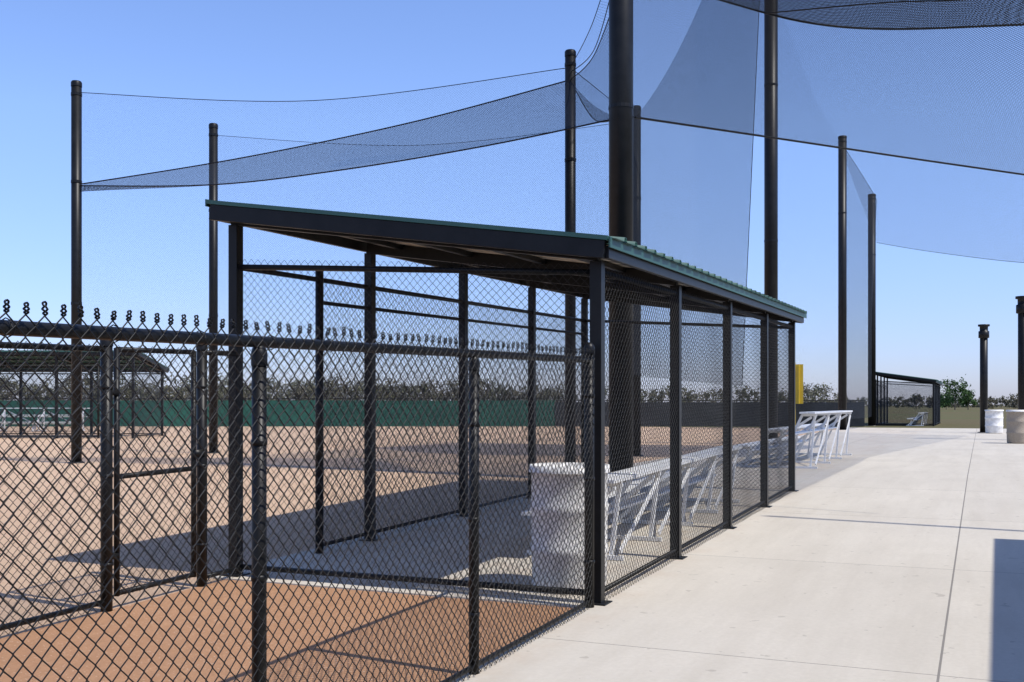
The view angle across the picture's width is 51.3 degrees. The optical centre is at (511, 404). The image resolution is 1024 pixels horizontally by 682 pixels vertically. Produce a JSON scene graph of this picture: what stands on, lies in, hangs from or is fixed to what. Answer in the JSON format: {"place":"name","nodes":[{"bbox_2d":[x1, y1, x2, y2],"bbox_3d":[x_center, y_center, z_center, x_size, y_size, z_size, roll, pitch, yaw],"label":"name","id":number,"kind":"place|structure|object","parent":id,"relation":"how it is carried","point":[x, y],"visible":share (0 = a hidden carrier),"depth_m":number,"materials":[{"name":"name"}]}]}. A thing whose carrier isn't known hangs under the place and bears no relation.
{"place":"outdoors","nodes":[
{"label":"outdoors","id":0,"kind":"place"},
{"bbox_2d":[0,579,570,681],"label":"dirt path","id":1,"kind":"structure","parent":0,"point":[21,654],"depth_m":6.88,"materials":[{"name":"brown soil"}]},
{"bbox_2d":[0,426,836,637],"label":"infield","id":2,"kind":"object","parent":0,"point":[47,533],"visible":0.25,"depth_m":15.72,"materials":[{"name":"soil"}]},
{"bbox_2d":[0,408,89,430],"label":"aluminium bleacher","id":3,"kind":"object","parent":2,"relation":"on","point":[5,415],"visible":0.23,"depth_m":49.79,"materials":[{"name":"silver metal"}]},
{"bbox_2d":[68,80,84,463],"bbox_3d":[-9.570,-2.822,23.439,0.352,8.600,0.352,0,0,24],"label":"netting pole","id":4,"kind":"object","parent":2,"relation":"on","point":[76,195],"visible":0.88,"depth_m":23.35,"materials":[{"name":"black metal"}]},
{"bbox_2d":[81,68,564,457],"bbox_3d":[-4.196,-2.898,22.495,10.915,7.957,0.016,0,0,10],"label":"safety netting","id":5,"kind":"object","parent":4,"relation":"attached to","point":[301,239],"visible":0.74,"depth_m":22.56,"materials":[{"name":"grey fabric"}]},
{"bbox_2d":[80,81,608,191],"bbox_3d":[-3.344,-5.520,21.901,12.645,2.124,3.028,0,0,24],"label":"safety netting","id":6,"kind":"object","parent":4,"relation":"attached to","point":[244,180],"visible":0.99,"depth_m":21.49,"materials":[{"name":"grey fabric"}]},
{"bbox_2d":[0,340,240,635],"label":"chain link fence","id":7,"kind":"object","parent":2,"relation":"on","point":[105,491],"visible":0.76,"depth_m":7.74,"materials":[{"name":"black metal"}]},
{"bbox_2d":[113,345,204,596],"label":"chain link gate","id":8,"kind":"structure","parent":7,"relation":"attached to","point":[193,441],"depth_m":8.17,"materials":[{"name":"black metal"}]},
{"bbox_2d":[207,123,220,452],"bbox_3d":[-7.604,-2.870,27.163,0.352,8.600,0.352,0,0,24],"label":"netting pole","id":9,"kind":"object","parent":2,"relation":"on","point":[213,138],"visible":0.66,"depth_m":27.07,"materials":[{"name":"black metal"}]},
{"bbox_2d":[217,124,608,449],"bbox_3d":[-2.313,-2.898,26.364,10.704,7.955,0.012,0,0,9],"label":"safety netting","id":10,"kind":"object","parent":9,"relation":"attached to","point":[279,252],"visible":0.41,"depth_m":26.42,"materials":[{"name":"grey fabric"}]},
{"bbox_2d":[633,105,643,456],"bbox_3d":[2.979,-2.870,25.565,0.352,8.600,0.352,0,0,24],"label":"netting pole","id":11,"kind":"object","parent":2,"relation":"on","point":[638,235],"visible":0.34,"depth_m":25.46,"materials":[{"name":"black metal"}]},
{"bbox_2d":[576,72,634,452],"bbox_3d":[2.079,-2.873,23.558,0.016,7.907,4.400,0,0,24],"label":"safety netting","id":12,"kind":"object","parent":11,"relation":"attached to","point":[591,193],"visible":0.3,"depth_m":22.78,"materials":[{"name":"grey fabric"}]},
{"bbox_2d":[0,0,1023,405],"label":"sky","id":13,"kind":"structure","parent":0,"point":[930,306],"materials":[{"name":"blue"}]},
{"bbox_2d":[565,49,575,461],"bbox_3d":[1.179,-2.870,21.550,0.352,8.600,0.352,0,0,24],"label":"netting pole","id":14,"kind":"object","parent":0,"point":[570,135],"visible":0.62,"depth_m":21.46,"materials":[{"name":"black metal"}]},
{"bbox_2d":[608,0,634,481],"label":"netting pole","id":15,"kind":"object","parent":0,"point":[620,107],"visible":0.53,"depth_m":17.81,"materials":[{"name":"black metal"}]},
{"bbox_2d":[453,427,1023,681],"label":"walkway pavement","id":16,"kind":"structure","parent":0,"point":[887,555],"depth_m":8.33,"materials":[{"name":"concrete"}]},
{"bbox_2d":[0,299,594,681],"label":"chain link fence","id":17,"kind":"object","parent":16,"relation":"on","point":[259,344],"visible":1,"depth_m":4.46,"materials":[{"name":"black metal"}]},
{"bbox_2d":[205,199,806,605],"bbox_3d":[0.940,-0.206,12.559,3.635,3.471,9.325,0,0,24],"label":"dugout","id":18,"kind":"object","parent":16,"relation":"on","point":[598,271],"visible":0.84,"depth_m":9.84,"materials":[{"name":"green paint"}]},
{"bbox_2d":[211,485,782,607],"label":"dugout floor slab","id":19,"kind":"structure","parent":18,"relation":"attached to","point":[312,582],"depth_m":10.17,"materials":[{"name":"grey concrete"}]},
{"bbox_2d":[529,462,609,588],"bbox_3d":[0.456,0.957,8.485,0.645,0.968,0.645,0,0,24],"label":"trash barrel","id":20,"kind":"object","parent":18,"relation":"on","point":[548,525],"visible":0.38,"depth_m":8.21,"materials":[{"name":"white plastic"}]},
{"bbox_2d":[521,445,741,560],"bbox_3d":[1.603,0.991,12.296,0.970,0.864,5.601,0,0,24],"label":"players bench","id":21,"kind":"object","parent":18,"relation":"on","point":[656,489],"visible":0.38,"depth_m":11.92,"materials":[{"name":"metal"}]},
{"bbox_2d":[764,0,777,444],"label":"netting pole","id":22,"kind":"object","parent":16,"relation":"on","point":[770,217],"visible":0.52,"depth_m":32.79,"materials":[{"name":"black metal"}]},
{"bbox_2d":[778,7,841,417],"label":"safety netting","id":23,"kind":"object","parent":22,"relation":"attached to","point":[810,247],"visible":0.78,"depth_m":40.77,"materials":[{"name":"grey fabric"}]},
{"bbox_2d":[736,410,852,468],"bbox_3d":[6.249,0.671,23.252,1.590,1.078,6.400,0,0,24],"label":"aluminium bleacher","id":24,"kind":"object","parent":16,"relation":"on","point":[811,428],"visible":0.63,"depth_m":22.30,"materials":[{"name":"silver metal"}]},
{"bbox_2d":[838,135,846,429],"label":"netting pole","id":25,"kind":"object","parent":16,"relation":"on","point":[842,306],"visible":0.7,"depth_m":51.84,"materials":[{"name":"black metal"}]},
{"bbox_2d":[977,324,989,432],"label":"column","id":26,"kind":"structure","parent":16,"relation":"on","point":[983,334],"depth_m":46.50,"materials":[{"name":"black metal"}]},
{"bbox_2d":[985,410,1003,432],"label":"trash barrel","id":27,"kind":"object","parent":16,"relation":"on","point":[993,421],"visible":1,"depth_m":45.27,"materials":[{"name":"white plastic"}]},
{"bbox_2d":[1006,410,1023,442],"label":"trash barrel","id":28,"kind":"object","parent":16,"relation":"on","point":[1015,425],"visible":1,"depth_m":33.37,"materials":[{"name":"white plastic"}]},
{"bbox_2d":[1015,296,1023,409],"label":"column","id":29,"kind":"structure","parent":16,"relation":"on","point":[1020,309],"depth_m":36.88,"materials":[{"name":"black metal"}]},
{"bbox_2d":[572,0,963,70],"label":"netting cable","id":30,"kind":"object","parent":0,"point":[808,9],"visible":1,"depth_m":14.24,"materials":[{"name":"black metal"}]},
{"bbox_2d":[571,18,608,122],"bbox_3d":[1.528,-5.985,19.771,0.060,2.287,3.636,0,0,-10],"label":"safety netting","id":31,"kind":"object","parent":30,"relation":"attached to","point":[579,87],"visible":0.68,"depth_m":19.63,"materials":[{"name":"grey fabric"}]},
{"bbox_2d":[572,0,608,463],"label":"safety netting","id":32,"kind":"object","parent":30,"relation":"attached to","point":[590,158],"visible":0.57,"depth_m":19.90,"materials":[{"name":"grey fabric"}]},
{"bbox_2d":[633,0,759,385],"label":"safety netting","id":33,"kind":"object","parent":30,"relation":"attached to","point":[695,199],"visible":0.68,"depth_m":23.08,"materials":[{"name":"grey fabric"}]},
{"bbox_2d":[635,0,1023,174],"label":"safety netting","id":34,"kind":"object","parent":30,"relation":"attached to","point":[686,119],"visible":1,"depth_m":16.94,"materials":[{"name":"grey fabric"}]},
{"bbox_2d":[722,0,1023,29],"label":"safety netting","id":35,"kind":"object","parent":30,"relation":"attached to","point":[901,15],"visible":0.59,"depth_m":28.18,"materials":[{"name":"grey fabric"}]},
{"bbox_2d":[841,149,1023,262],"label":"safety netting","id":36,"kind":"object","parent":30,"relation":"attached to","point":[986,188],"visible":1,"depth_m":28.77,"materials":[{"name":"grey fabric"}]},
{"bbox_2d":[641,406,1017,428],"bbox_3d":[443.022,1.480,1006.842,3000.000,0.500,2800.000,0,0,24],"label":"ground","id":37,"kind":"structure","parent":0,"point":[960,417],"depth_m":97.19,"materials":[{"name":"grey concrete"}]},
{"bbox_2d":[0,350,169,437],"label":"dugout","id":38,"kind":"object","parent":37,"relation":"on","point":[30,362],"visible":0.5,"depth_m":40.25,"materials":[{"name":"green paint"}]},
{"bbox_2d":[0,398,554,426],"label":"outfield fence","id":39,"kind":"object","parent":37,"relation":"on","point":[273,417],"visible":0.36,"depth_m":60.00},
{"bbox_2d":[0,370,563,401],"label":"distant treeline","id":40,"kind":"object","parent":37,"relation":"on","point":[246,391],"visible":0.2,"depth_m":159.12,"materials":[{"name":"green plant"}]},
{"bbox_2d":[563,385,805,401],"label":"distant treeline","id":41,"kind":"object","parent":37,"relation":"on","point":[739,397],"visible":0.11,"depth_m":259.90,"materials":[{"name":"green plant"}]},
{"bbox_2d":[554,400,864,426],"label":"outfield fence","id":42,"kind":"object","parent":37,"relation":"on","point":[859,421],"visible":0.37,"depth_m":60.07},
{"bbox_2d":[795,363,802,424],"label":"foul pole","id":43,"kind":"object","parent":37,"relation":"on","point":[800,381],"visible":0.55,"depth_m":59.44,"materials":[{"name":"yellow metal"}]},
{"bbox_2d":[866,194,877,425],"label":"netting pole","id":44,"kind":"object","parent":37,"relation":"on","point":[872,418],"visible":0.62,"depth_m":62.59,"materials":[{"name":"black metal"}]},
{"bbox_2d":[847,152,876,418],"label":"safety netting","id":45,"kind":"object","parent":44,"relation":"attached to","point":[852,315],"visible":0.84,"depth_m":53.52,"materials":[{"name":"grey fabric"}]},
{"bbox_2d":[876,372,942,425],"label":"dugout","id":46,"kind":"object","parent":37,"relation":"on","point":[935,384],"visible":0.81,"depth_m":62.73,"materials":[{"name":"green paint"}]},
{"bbox_2d":[803,382,1017,408],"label":"distant treeline","id":47,"kind":"object","parent":37,"relation":"on","point":[1013,403],"visible":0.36,"depth_m":362.42,"materials":[{"name":"green plant"}]},
{"bbox_2d":[906,412,927,425],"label":"players bench","id":48,"kind":"object","parent":37,"relation":"on","point":[919,417],"visible":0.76,"depth_m":62.12,"materials":[{"name":"metal"}]},
{"bbox_2d":[940,374,977,409],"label":"distant treeline","id":49,"kind":"object","parent":37,"relation":"on","point":[966,396],"visible":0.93,"depth_m":268.60,"materials":[{"name":"green plant"}]}
]}

